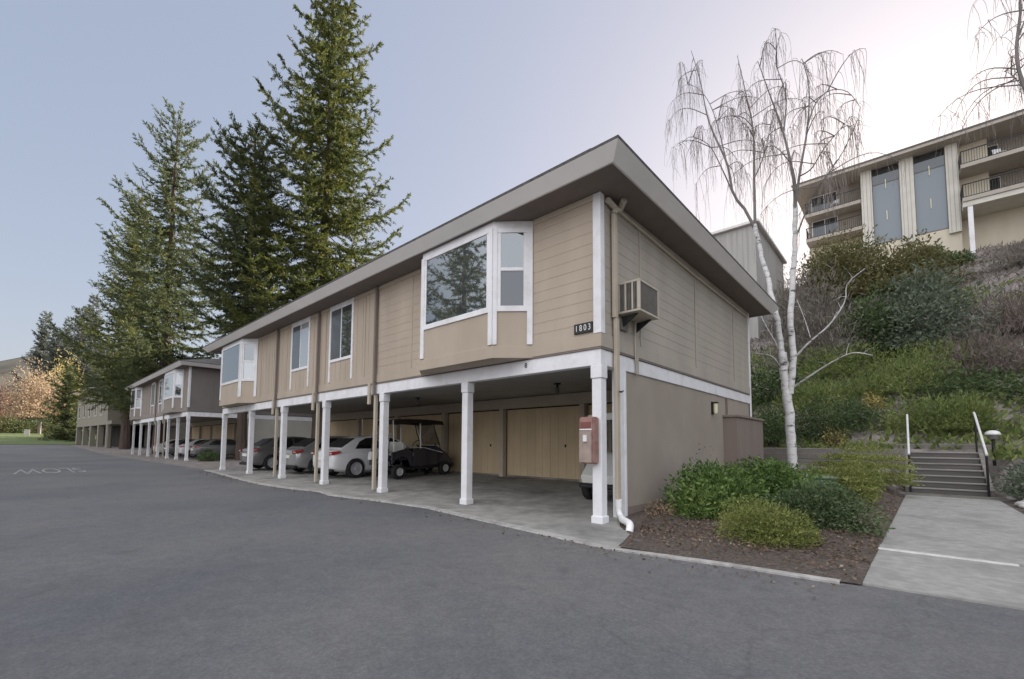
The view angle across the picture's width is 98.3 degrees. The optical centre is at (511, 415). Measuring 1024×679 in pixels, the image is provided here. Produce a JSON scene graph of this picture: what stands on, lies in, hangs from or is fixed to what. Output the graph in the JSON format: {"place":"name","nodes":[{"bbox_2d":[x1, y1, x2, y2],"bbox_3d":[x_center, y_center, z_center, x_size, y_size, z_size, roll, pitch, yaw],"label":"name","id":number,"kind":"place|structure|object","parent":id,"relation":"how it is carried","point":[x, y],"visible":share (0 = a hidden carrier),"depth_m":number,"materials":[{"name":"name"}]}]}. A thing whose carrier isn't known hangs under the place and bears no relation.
{"place":"outdoors","nodes":[
{"label":"outdoors","id":0,"kind":"place"},
{"bbox_2d":[0,433,95,444],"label":"lawn","id":1,"kind":"structure","parent":0,"point":[18,438],"depth_m":79.56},
{"bbox_2d":[0,416,28,432],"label":"hedge shrub","id":2,"kind":"object","parent":1,"relation":"on","point":[14,427],"visible":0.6,"depth_m":96.08,"materials":[{"name":"green plant"}]},
{"bbox_2d":[0,416,35,432],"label":"hedge shrub","id":3,"kind":"object","parent":1,"relation":"on","point":[15,425],"visible":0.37,"depth_m":96.73,"materials":[{"name":"green plant"}]},
{"bbox_2d":[0,357,75,433],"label":"autumn tree","id":4,"kind":"object","parent":1,"relation":"on","point":[34,405],"visible":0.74,"depth_m":90.20,"materials":[{"name":"orange plant"}]},
{"bbox_2d":[32,349,84,408],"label":"golden tree","id":5,"kind":"object","parent":1,"relation":"on","point":[58,369],"visible":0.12,"depth_m":104.38,"materials":[{"name":"yellow plant"}]},
{"bbox_2d":[38,364,96,440],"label":"fir tree","id":6,"kind":"object","parent":1,"relation":"on","point":[65,415],"visible":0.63,"depth_m":83.49,"materials":[{"name":"green plant"}]},
{"bbox_2d":[0,353,155,427],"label":"hills","id":7,"kind":"structure","parent":0,"point":[6,366],"depth_m":230.53,"materials":[{"name":"brown dry grass"}]},
{"bbox_2d":[211,467,629,545],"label":"pavement","id":8,"kind":"structure","parent":0,"point":[563,507],"depth_m":10.15,"materials":[{"name":"concrete"}]},
{"bbox_2d":[239,436,306,469],"bbox_3d":[-10.108,1.667,20.155,2.000,1.416,3.732,-3,-3,42],"label":"parked car","id":9,"kind":"object","parent":8,"relation":"on","point":[263,453],"visible":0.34,"depth_m":18.82,"materials":[{"name":"grey paint"}]},
{"bbox_2d":[279,436,347,473],"bbox_3d":[-7.270,1.549,18.079,2.000,1.416,3.732,-3,-3,42],"label":"parked car","id":10,"kind":"object","parent":8,"relation":"on","point":[299,456],"visible":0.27,"depth_m":16.56,"materials":[{"name":"silver metal"}]},
{"bbox_2d":[311,435,417,477],"bbox_3d":[-5.133,1.434,16.122,2.000,1.416,3.732,-3,-3,42],"label":"parked car","id":11,"kind":"object","parent":8,"relation":"on","point":[348,456],"visible":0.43,"depth_m":14.86,"materials":[{"name":"white paint"}]},
{"bbox_2d":[376,419,452,478],"bbox_3d":[-3.380,1.102,15.203,1.272,1.950,2.704,-3,-3,42],"label":"golf cart","id":12,"kind":"object","parent":8,"relation":"on","point":[402,458],"visible":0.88,"depth_m":14.74,"materials":[{"name":"black metal"}]},
{"bbox_2d":[579,413,612,498],"bbox_3d":[2.567,0.835,9.634,1.200,1.840,2.600,-3,-3,42],"label":"golf cart","id":13,"kind":"object","parent":8,"relation":"on","point":[586,485],"visible":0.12,"depth_m":9.03,"materials":[{"name":"white metal"}]},
{"bbox_2d":[0,445,1023,678],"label":"road","id":14,"kind":"structure","parent":0,"point":[114,567],"depth_m":3.40,"materials":[{"name":"asphalt"}]},
{"bbox_2d":[204,470,619,549],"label":"kerb","id":15,"kind":"structure","parent":14,"relation":"on","point":[563,537],"depth_m":7.32,"materials":[{"name":"concrete"}]},
{"bbox_2d":[612,547,840,583],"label":"bed kerb","id":16,"kind":"structure","parent":14,"relation":"on","point":[770,571],"depth_m":4.41,"materials":[{"name":"concrete"}]},
{"bbox_2d":[0,243,1023,569],"bbox_3d":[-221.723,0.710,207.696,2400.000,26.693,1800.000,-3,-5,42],"label":"ground","id":17,"kind":"structure","parent":0,"point":[232,463],"depth_m":19.73,"materials":[{"name":"plant"}]},
{"bbox_2d":[0,373,26,420],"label":"red tree","id":18,"kind":"object","parent":17,"relation":"on","point":[7,401],"visible":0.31,"depth_m":118.05,"materials":[{"name":"orange plant"}]},
{"bbox_2d":[1,311,59,427],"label":"pale fir tree","id":19,"kind":"object","parent":17,"relation":"on","point":[42,344],"visible":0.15,"depth_m":122.75,"materials":[{"name":"green plant"}]},
{"bbox_2d":[14,327,74,429],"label":"pale fir tree","id":20,"kind":"object","parent":17,"relation":"on","point":[53,350],"visible":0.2,"depth_m":112.63,"materials":[{"name":"green plant"}]},
{"bbox_2d":[57,317,74,371],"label":"pale fir tree","id":21,"kind":"object","parent":17,"relation":"on","point":[67,330],"visible":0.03,"depth_m":129.65,"materials":[{"name":"green plant"}]},
{"bbox_2d":[49,306,107,428],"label":"pale fir tree","id":22,"kind":"object","parent":17,"relation":"on","point":[79,337],"visible":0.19,"depth_m":117.00,"materials":[{"name":"green plant"}]},
{"bbox_2d":[63,293,108,430],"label":"pale fir tree","id":23,"kind":"object","parent":17,"relation":"on","point":[93,308],"visible":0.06,"depth_m":121.84,"materials":[{"name":"green plant"}]},
{"bbox_2d":[44,188,188,448],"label":"redwood tree","id":24,"kind":"object","parent":17,"relation":"on","point":[124,442],"visible":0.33,"depth_m":57.44,"materials":[{"name":"green plant"}]},
{"bbox_2d":[70,381,201,447],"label":"gabled building","id":25,"kind":"structure","parent":17,"relation":"on","point":[106,424],"depth_m":68.50,"materials":[{"name":"grey"}]},
{"bbox_2d":[45,96,238,453],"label":"redwood tree","id":26,"kind":"object","parent":17,"relation":"on","point":[157,333],"visible":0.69,"depth_m":46.78,"materials":[{"name":"green plant"}]},
{"bbox_2d":[178,439,208,456],"bbox_3d":[-24.600,2.586,35.568,2.000,1.416,3.732,-3,-3,42],"label":"parked car","id":27,"kind":"object","parent":17,"relation":"on","point":[181,449],"visible":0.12,"depth_m":34.14,"materials":[{"name":"white paint"}]},
{"bbox_2d":[196,448,220,460],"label":"shrub","id":28,"kind":"object","parent":17,"relation":"on","point":[211,457],"visible":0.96,"depth_m":29.04,"materials":[{"name":"green plant"}]},
{"bbox_2d":[190,439,235,456],"bbox_3d":[-21.402,2.418,32.699,2.000,1.416,3.732,-3,-3,42],"label":"parked car","id":29,"kind":"object","parent":17,"relation":"on","point":[210,445],"visible":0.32,"depth_m":31.71,"materials":[{"name":"grey paint"}]},
{"bbox_2d":[125,359,311,460],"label":"apartment building","id":30,"kind":"structure","parent":17,"relation":"on","point":[187,392],"depth_m":33.37,"materials":[{"name":"paint"}]},
{"bbox_2d":[130,387,142,420],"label":"bay window","id":31,"kind":"structure","parent":30,"relation":"in","point":[136,396],"depth_m":41.23,"materials":[{"name":"grey"}]},
{"bbox_2d":[162,369,183,414],"bbox_3d":[-24.581,-1.665,32.017,4.154,3.023,0.480,-3,-5,42],"label":"bay window","id":32,"kind":"structure","parent":30,"relation":"in","point":[173,379],"depth_m":30.91,"materials":[{"name":"grey"}]},
{"bbox_2d":[177,111,313,459],"bbox_3d":[-19.030,-8.987,31.392,9.450,24.834,7.782,-1,-4,26],"label":"redwood tree","id":33,"kind":"object","parent":17,"relation":"on","point":[236,222],"visible":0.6,"depth_m":30.74,"materials":[{"name":"green plant"}]},
{"bbox_2d":[204,0,411,437],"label":"redwood tree","id":34,"kind":"object","parent":17,"relation":"on","point":[336,161],"visible":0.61,"depth_m":32.41,"materials":[{"name":"green plant"}]},
{"bbox_2d":[202,135,779,523],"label":"apartment building","id":35,"kind":"structure","parent":17,"relation":"on","point":[456,324],"depth_m":9.29,"materials":[{"name":"paint"}]},
{"bbox_2d":[219,338,258,407],"bbox_3d":[-11.222,-1.666,17.984,3.554,2.498,0.450,-3,-5,42],"label":"bay window","id":36,"kind":"structure","parent":35,"relation":"in","point":[240,357],"depth_m":17.10,"materials":[{"name":"beige"}]},
{"bbox_2d":[289,316,310,389],"bbox_3d":[-6.896,-1.994,14.395,1.410,2.256,0.030,-3,-5,42],"label":"window","id":37,"kind":"structure","parent":35,"relation":"in","point":[301,330],"depth_m":14.39,"materials":[{"name":"white glass"}]},
{"bbox_2d":[328,297,354,382],"bbox_3d":[-4.862,-2.101,12.570,1.380,2.256,0.030,-3,-5,42],"label":"window","id":38,"kind":"structure","parent":35,"relation":"in","point":[341,331],"depth_m":12.56,"materials":[{"name":"white glass"}]},
{"bbox_2d":[330,419,356,436],"bbox_3d":[-8.413,1.313,22.133,3.238,2.180,0.050,-3,-5,42],"label":"storage door","id":39,"kind":"structure","parent":35,"relation":"in","point":[348,428],"depth_m":22.17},
{"bbox_2d":[362,417,394,436],"bbox_3d":[-5.962,1.184,19.934,3.008,2.180,0.050,-3,-5,42],"label":"storage door","id":40,"kind":"structure","parent":35,"relation":"in","point":[367,429],"depth_m":20.50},
{"bbox_2d":[401,413,441,469],"bbox_3d":[-3.623,1.060,17.820,2.958,2.180,0.075,-3,-5,42],"label":"storage door","id":41,"kind":"structure","parent":35,"relation":"in","point":[409,435],"depth_m":17.76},
{"bbox_2d":[448,410,498,473],"bbox_3d":[-1.343,0.940,15.775,2.828,2.180,0.075,-3,-5,42],"label":"storage door","id":42,"kind":"structure","parent":35,"relation":"in","point":[485,459],"depth_m":15.57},
{"bbox_2d":[419,221,532,375],"bbox_3d":[-0.978,-2.206,8.776,3.244,2.498,0.480,-3,-5,42],"label":"bay window","id":43,"kind":"structure","parent":35,"relation":"in","point":[487,270],"depth_m":8.16,"materials":[{"name":"beige"}]},
{"bbox_2d":[507,404,579,479],"bbox_3d":[0.944,0.820,13.724,2.978,2.180,0.075,-3,-5,42],"label":"storage door","id":44,"kind":"structure","parent":35,"relation":"in","point":[542,441],"depth_m":13.67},
{"bbox_2d":[574,321,592,334],"bbox_3d":[1.143,-1.399,7.103,0.345,0.165,0.028,-3,-5,42],"label":"house number sign","id":45,"kind":"object","parent":35,"relation":"attached to","point":[586,327],"visible":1,"depth_m":7.09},
{"bbox_2d":[579,417,598,463],"bbox_3d":[1.176,0.384,6.829,0.260,0.720,0.219,-3,-5,42],"label":"extinguisher cabinet","id":46,"kind":"object","parent":35,"relation":"attached to","point":[589,441],"visible":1,"depth_m":6.76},
{"bbox_2d":[588,402,612,451],"bbox_3d":[3.339,0.695,11.593,3.094,2.180,0.050,-3,-5,42],"label":"storage door","id":47,"kind":"structure","parent":35,"relation":"in","point":[609,404],"depth_m":12.21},
{"bbox_2d":[605,197,633,531],"bbox_3d":[1.625,-0.943,6.779,0.363,5.269,0.981,0,-4,12],"label":"downpipe","id":48,"kind":"object","parent":35,"relation":"attached to","point":[616,209],"visible":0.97,"depth_m":7.10,"materials":[{"name":"beige metal"}]},
{"bbox_2d":[618,278,658,360],"bbox_3d":[2.133,-1.565,7.438,0.389,1.220,0.721,-3,-5,42],"label":"air conditioner","id":49,"kind":"object","parent":35,"relation":"attached to","point":[638,301],"visible":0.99,"depth_m":7.29,"materials":[{"name":"beige metal"}]},
{"bbox_2d":[618,211,747,317],"bbox_3d":[4.391,-3.199,10.330,0.064,0.135,7.901,-3,-5,42],"label":"conduit","id":50,"kind":"object","parent":35,"relation":"attached to","point":[644,233],"visible":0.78,"depth_m":9.18,"materials":[{"name":"beige metal"}]},
{"bbox_2d":[723,398,764,477],"bbox_3d":[6.445,0.861,12.193,0.368,2.540,2.730,-3,-5,42],"label":"utility closet","id":51,"kind":"object","parent":35,"relation":"attached to","point":[743,436],"visible":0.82,"depth_m":11.46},
{"bbox_2d":[710,218,786,339],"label":"boarded house","id":52,"kind":"structure","parent":17,"relation":"on","point":[738,242],"depth_m":31.13,"materials":[{"name":"grey"}]},
{"bbox_2d":[752,399,801,444],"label":"hedge shrub","id":53,"kind":"object","parent":17,"relation":"on","point":[769,434],"visible":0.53,"depth_m":16.45,"materials":[{"name":"green plant"}]},
{"bbox_2d":[750,358,810,404],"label":"rosemary bush","id":54,"kind":"object","parent":17,"relation":"on","point":[773,386],"visible":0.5,"depth_m":19.50,"materials":[{"name":"green plant"}]},
{"bbox_2d":[761,254,823,333],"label":"bare thicket","id":55,"kind":"object","parent":17,"relation":"on","point":[783,302],"visible":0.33,"depth_m":28.49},
{"bbox_2d":[773,393,861,441],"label":"hedge shrub","id":56,"kind":"object","parent":17,"relation":"on","point":[813,428],"visible":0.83,"depth_m":15.55,"materials":[{"name":"green plant"}]},
{"bbox_2d":[757,255,878,368],"bbox_3d":[15.208,-5.051,22.363,5.396,5.521,5.579,3,-5,-40],"label":"bare thicket","id":57,"kind":"object","parent":17,"relation":"on","point":[814,330],"visible":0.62,"depth_m":21.88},
{"bbox_2d":[784,236,870,303],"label":"olive tree shrub","id":58,"kind":"object","parent":17,"relation":"on","point":[808,262],"visible":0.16,"depth_m":33.71,"materials":[{"name":"green plant"}]},
{"bbox_2d":[770,374,885,411],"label":"rosemary bush","id":59,"kind":"object","parent":17,"relation":"on","point":[814,390],"visible":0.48,"depth_m":17.47,"materials":[{"name":"green plant"}]},
{"bbox_2d":[763,448,905,487],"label":"retaining wall","id":60,"kind":"structure","parent":17,"relation":"on","point":[805,455],"depth_m":13.67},
{"bbox_2d":[820,424,853,447],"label":"golden shrub","id":61,"kind":"object","parent":17,"relation":"on","point":[836,442],"visible":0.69,"depth_m":14.89,"materials":[{"name":"green plant"}]},
{"bbox_2d":[787,339,903,379],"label":"rosemary bush","id":62,"kind":"object","parent":17,"relation":"on","point":[832,368],"visible":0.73,"depth_m":19.69,"materials":[{"name":"green plant"}]},
{"bbox_2d":[827,391,889,430],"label":"hedge shrub","id":63,"kind":"object","parent":17,"relation":"on","point":[870,414],"visible":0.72,"depth_m":15.40,"materials":[{"name":"green plant"}]},
{"bbox_2d":[807,222,934,303],"bbox_3d":[24.484,-10.979,31.191,6.719,6.038,8.413,-2,-4,27],"label":"olive tree shrub","id":64,"kind":"object","parent":17,"relation":"on","point":[872,272],"visible":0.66,"depth_m":30.29,"materials":[{"name":"green plant"}]},
{"bbox_2d":[860,390,891,408],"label":"golden shrub","id":65,"kind":"object","parent":17,"relation":"on","point":[871,400],"visible":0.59,"depth_m":16.54,"materials":[{"name":"yellow plant"}]},
{"bbox_2d":[826,273,933,361],"bbox_3d":[17.380,-4.588,20.932,4.424,4.363,4.034,-1,-4,18],"label":"blue green shrub","id":66,"kind":"object","parent":17,"relation":"on","point":[868,309],"visible":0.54,"depth_m":20.37,"materials":[{"name":"green plant"}]},
{"bbox_2d":[750,250,1023,460],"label":"green ground cover","id":67,"kind":"object","parent":17,"relation":"on","point":[1003,451],"visible":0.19,"depth_m":14.80,"materials":[{"name":"green plant"}]},
{"bbox_2d":[750,239,1023,441],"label":"dry ground cover","id":68,"kind":"object","parent":17,"relation":"on","point":[969,281],"visible":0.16,"depth_m":27.55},
{"bbox_2d":[828,347,967,395],"bbox_3d":[15.094,-1.586,17.420,4.180,1.870,4.084,3,-5,-35],"label":"rosemary bush","id":69,"kind":"object","parent":17,"relation":"on","point":[892,384],"visible":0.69,"depth_m":16.69,"materials":[{"name":"green plant"}]},
{"bbox_2d":[791,109,1023,271],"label":"hilltop building","id":70,"kind":"structure","parent":17,"relation":"on","point":[970,200],"depth_m":35.88,"materials":[{"name":"grey"}]},
{"bbox_2d":[811,191,836,211],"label":"window","id":71,"kind":"structure","parent":70,"relation":"in","point":[834,193],"depth_m":42.31,"materials":[{"name":"grey"}]},
{"bbox_2d":[812,216,837,236],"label":"window","id":72,"kind":"structure","parent":70,"relation":"in","point":[821,231],"depth_m":42.04,"materials":[{"name":"grey"}]},
{"bbox_2d":[871,162,902,244],"bbox_3d":[32.248,-18.162,38.100,1.820,6.740,0.200,-3,-5,42],"label":"stair window","id":73,"kind":"structure","parent":70,"relation":"in","point":[886,199],"depth_m":38.07,"materials":[{"name":"grey"}]},
{"bbox_2d":[913,148,948,234],"bbox_3d":[34.286,-18.270,36.272,1.900,6.740,0.200,-3,-5,42],"label":"stair window","id":74,"kind":"structure","parent":70,"relation":"in","point":[930,188],"depth_m":36.24,"materials":[{"name":"grey"}]},
{"bbox_2d":[879,388,973,431],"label":"rosemary bush","id":75,"kind":"object","parent":17,"relation":"on","point":[918,411],"visible":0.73,"depth_m":14.13,"materials":[{"name":"green plant"}]},
{"bbox_2d":[880,228,975,294],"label":"olive tree shrub","id":76,"kind":"object","parent":17,"relation":"on","point":[940,264],"visible":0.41,"depth_m":28.28,"materials":[{"name":"green plant"}]},
{"bbox_2d":[860,256,1007,353],"bbox_3d":[18.634,-4.862,20.096,5.300,4.453,5.183,-1,-4,18],"label":"blue green shrub","id":77,"kind":"object","parent":17,"relation":"on","point":[948,314],"visible":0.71,"depth_m":19.12,"materials":[{"name":"grey plant"}]},
{"bbox_2d":[865,335,1015,377],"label":"rosemary bush","id":78,"kind":"object","parent":17,"relation":"on","point":[932,350],"visible":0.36,"depth_m":17.41,"materials":[{"name":"green plant"}]},
{"bbox_2d":[900,444,982,448],"bbox_3d":[12.752,1.040,13.184,1.800,0.380,0.150,-3,-5,42],"label":"timber edging","id":79,"kind":"object","parent":17,"relation":"on","point":[964,446],"visible":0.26,"depth_m":13.06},
{"bbox_2d":[863,549,1023,609],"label":"walkway apron","id":80,"kind":"object","parent":17,"relation":"on","point":[999,585],"visible":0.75,"depth_m":4.04,"materials":[{"name":"concrete"}]},
{"bbox_2d":[904,448,994,496],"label":"garden steps","id":81,"kind":"structure","parent":17,"relation":"on","point":[956,473],"depth_m":11.60,"materials":[{"name":"concrete"}]},
{"bbox_2d":[906,414,911,491],"bbox_3d":[11.000,1.029,12.266,0.052,2.264,2.269,-3,-5,42],"label":"handrail","id":82,"kind":"object","parent":81,"relation":"attached to","point":[908,444],"visible":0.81,"depth_m":11.72,"materials":[{"name":"metal"}]},
{"bbox_2d":[973,412,990,496],"bbox_3d":[12.027,0.975,11.345,0.052,2.264,2.269,-3,-5,42],"label":"handrail","id":83,"kind":"object","parent":81,"relation":"attached to","point":[984,448],"visible":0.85,"depth_m":10.92,"materials":[{"name":"metal"}]},
{"bbox_2d":[879,495,1023,566],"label":"walkway","id":84,"kind":"structure","parent":17,"relation":"on","point":[988,530],"depth_m":6.41,"materials":[{"name":"concrete"}]},
{"bbox_2d":[938,248,978,266],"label":"dark hilltop shrub","id":85,"kind":"object","parent":17,"relation":"on","point":[963,256],"visible":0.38,"depth_m":31.82,"materials":[{"name":"green plant"}]},
{"bbox_2d":[900,363,1023,405],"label":"rosemary bush","id":86,"kind":"object","parent":17,"relation":"on","point":[988,382],"visible":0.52,"depth_m":14.70,"materials":[{"name":"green plant"}]},
{"bbox_2d":[931,388,1007,431],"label":"rosemary bush","id":87,"kind":"object","parent":17,"relation":"on","point":[977,409],"visible":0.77,"depth_m":13.39,"materials":[{"name":"green plant"}]},
{"bbox_2d":[922,314,1016,351],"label":"plum shrub","id":88,"kind":"object","parent":17,"relation":"on","point":[962,327],"visible":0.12,"depth_m":18.46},
{"bbox_2d":[916,312,1023,379],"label":"plum shrub","id":89,"kind":"object","parent":17,"relation":"on","point":[1013,349],"visible":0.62,"depth_m":16.09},
{"bbox_2d":[932,0,1023,165],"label":"weeping birch","id":90,"kind":"object","parent":17,"relation":"on","point":[1020,80],"visible":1,"depth_m":10.43,"materials":[{"name":"grey plant"}]},
{"bbox_2d":[945,278,1023,336],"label":"plum shrub","id":91,"kind":"object","parent":17,"relation":"on","point":[1010,305],"visible":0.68,"depth_m":18.76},
{"bbox_2d":[955,246,1023,398],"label":"plum ground cover","id":92,"kind":"object","parent":17,"relation":"on","point":[1019,286],"visible":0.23,"depth_m":28.02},
{"bbox_2d":[984,430,1000,465],"bbox_3d":[13.063,0.885,12.006,0.320,0.960,0.315,-3,-5,42],"label":"garden lamp","id":93,"kind":"object","parent":17,"relation":"on","point":[992,435],"visible":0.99,"depth_m":11.97,"materials":[{"name":"white metal"}]},
{"bbox_2d":[973,240,1023,274],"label":"plum shrub","id":94,"kind":"object","parent":17,"relation":"on","point":[1012,260],"visible":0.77,"depth_m":27.06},
{"bbox_2d":[0,0,1023,361],"label":"sky","id":95,"kind":"structure","parent":0,"point":[479,99],"materials":[{"name":"blue"}]},
{"bbox_2d":[619,469,905,583],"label":"planting soil","id":96,"kind":"structure","parent":0,"point":[791,565],"depth_m":5.21,"materials":[{"name":"soil"}]},
{"bbox_2d":[644,498,676,516],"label":"dry plant","id":97,"kind":"object","parent":96,"relation":"on","point":[663,508],"visible":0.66,"depth_m":7.36,"materials":[{"name":"brown plant"}]},
{"bbox_2d":[659,457,777,520],"bbox_3d":[3.478,1.256,7.634,2.035,1.065,1.868,1,-4,-16],"label":"laurel bush","id":98,"kind":"object","parent":96,"relation":"on","point":[709,496],"visible":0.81,"depth_m":7.24,"materials":[{"name":"green plant"}]},
{"bbox_2d":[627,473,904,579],"bbox_3d":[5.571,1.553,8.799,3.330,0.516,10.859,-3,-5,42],"label":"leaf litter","id":99,"kind":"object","parent":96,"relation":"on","point":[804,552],"visible":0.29,"depth_m":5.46,"materials":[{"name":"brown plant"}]},
{"bbox_2d":[713,493,824,550],"bbox_3d":[3.190,1.360,5.677,1.257,0.693,1.339,0,-4,-2],"label":"spreading bush","id":100,"kind":"object","parent":96,"relation":"on","point":[764,523],"visible":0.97,"depth_m":5.49,"materials":[{"name":"green plant"}]},
{"bbox_2d":[717,456,838,504],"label":"laurel bush","id":101,"kind":"object","parent":96,"relation":"on","point":[771,471],"visible":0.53,"depth_m":8.17,"materials":[{"name":"green plant"}]},
{"bbox_2d":[664,28,905,468],"bbox_3d":[7.869,-5.823,13.923,3.839,14.874,6.586,3,-4,-32],"label":"weeping birch","id":102,"kind":"object","parent":96,"relation":"on","point":[788,385],"visible":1,"depth_m":13.54,"materials":[{"name":"white plant"}]},
{"bbox_2d":[758,479,896,536],"bbox_3d":[4.446,1.309,6.403,1.583,0.826,1.308,-2,-4,33],"label":"rounded bush","id":103,"kind":"object","parent":96,"relation":"on","point":[837,510],"visible":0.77,"depth_m":6.13,"materials":[{"name":"green plant"}]},
{"bbox_2d":[797,439,890,492],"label":"nandina bush","id":104,"kind":"object","parent":96,"relation":"on","point":[837,455],"visible":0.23,"depth_m":9.94,"materials":[{"name":"green plant"}]},
{"bbox_2d":[814,453,885,506],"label":"nandina bush","id":105,"kind":"object","parent":96,"relation":"on","point":[858,486],"visible":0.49,"depth_m":8.45,"materials":[{"name":"green plant"}]},
{"bbox_2d":[829,434,925,485],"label":"nandina bush","id":106,"kind":"object","parent":96,"relation":"on","point":[899,475],"visible":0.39,"depth_m":10.57,"materials":[{"name":"green plant"}]},
{"bbox_2d":[878,547,1019,566],"bbox_3d":[4.719,1.566,4.841,1.100,0.063,0.085,-3,-5,42],"label":"walkway strip","id":107,"kind":"object","parent":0,"point":[970,559],"visible":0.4,"depth_m":4.79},
{"bbox_2d":[995,494,1023,513],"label":"bank foot soil","id":108,"kind":"structure","parent":0,"point":[1011,504],"depth_m":9.24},
{"bbox_2d":[991,460,1023,497],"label":"sage bush","id":109,"kind":"object","parent":108,"relation":"on","point":[1017,482],"visible":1,"depth_m":9.71,"materials":[{"name":"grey plant"}]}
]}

